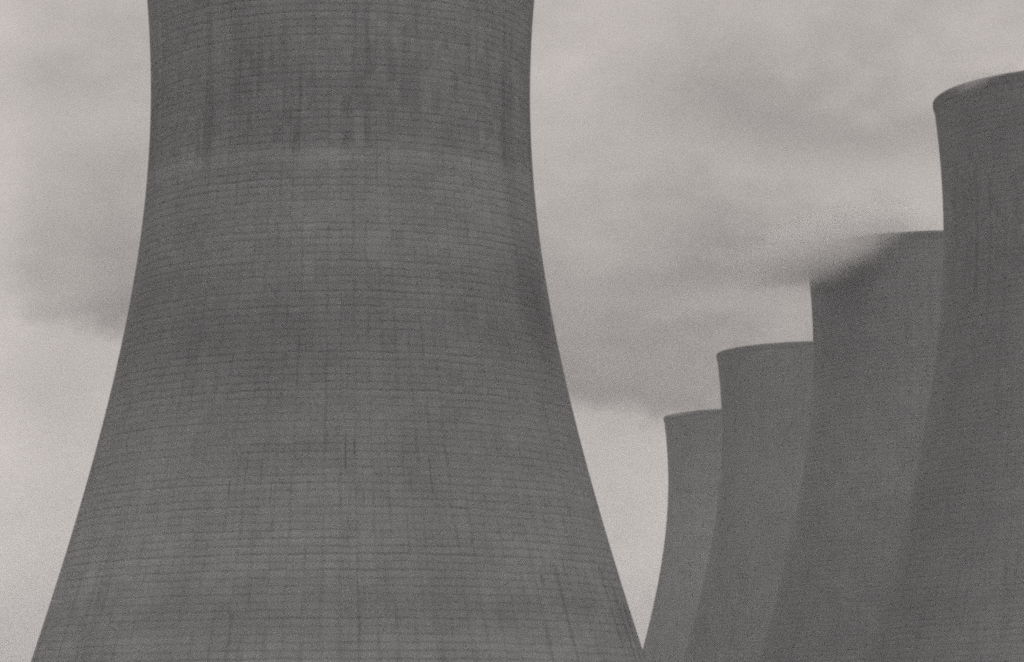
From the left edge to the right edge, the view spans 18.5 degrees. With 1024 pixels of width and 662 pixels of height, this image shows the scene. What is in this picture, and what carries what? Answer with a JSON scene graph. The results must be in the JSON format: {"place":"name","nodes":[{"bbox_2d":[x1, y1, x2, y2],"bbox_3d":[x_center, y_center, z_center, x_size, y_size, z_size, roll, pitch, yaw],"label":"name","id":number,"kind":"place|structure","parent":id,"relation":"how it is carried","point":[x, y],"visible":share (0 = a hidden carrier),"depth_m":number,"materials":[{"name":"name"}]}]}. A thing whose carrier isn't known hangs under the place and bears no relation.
{"place":"outdoors","nodes":[
{"label":"outdoors","id":0,"kind":"place"},
{"bbox_2d":[0,0,1023,661],"label":"sky","id":1,"kind":"structure","parent":0,"point":[689,157],"materials":[{"name":"grey"}]},
{"label":"ground","id":2,"kind":"structure","parent":0,"visible":0},
{"bbox_2d":[31,0,645,661],"bbox_3d":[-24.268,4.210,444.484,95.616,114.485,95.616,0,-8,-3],"label":"cooling tower","id":3,"kind":"structure","parent":2,"relation":"on","point":[339,422],"depth_m":417.93,"materials":[{"name":"concrete"}]},
{"bbox_2d":[643,409,721,661],"bbox_3d":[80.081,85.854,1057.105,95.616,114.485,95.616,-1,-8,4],"label":"cooling tower","id":4,"kind":"structure","parent":2,"relation":"on","point":[694,444],"depth_m":1040.73,"materials":[{"name":"concrete"}]},
{"bbox_2d":[683,341,812,661],"bbox_3d":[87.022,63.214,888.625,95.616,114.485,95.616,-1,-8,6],"label":"cooling tower","id":5,"kind":"structure","parent":2,"relation":"on","point":[766,393],"depth_m":869.38,"materials":[{"name":"concrete"}]},
{"bbox_2d":[759,230,942,661],"bbox_3d":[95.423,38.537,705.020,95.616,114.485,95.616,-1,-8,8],"label":"cooling tower","id":6,"kind":"structure","parent":2,"relation":"on","point":[876,302],"depth_m":685.00,"materials":[{"name":"concrete"}]},
{"bbox_2d":[866,70,1023,661],"bbox_3d":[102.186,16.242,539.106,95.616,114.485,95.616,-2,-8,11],"label":"cooling tower","id":7,"kind":"structure","parent":2,"relation":"on","point":[955,590],"depth_m":522.77,"materials":[{"name":"concrete"}]}
]}

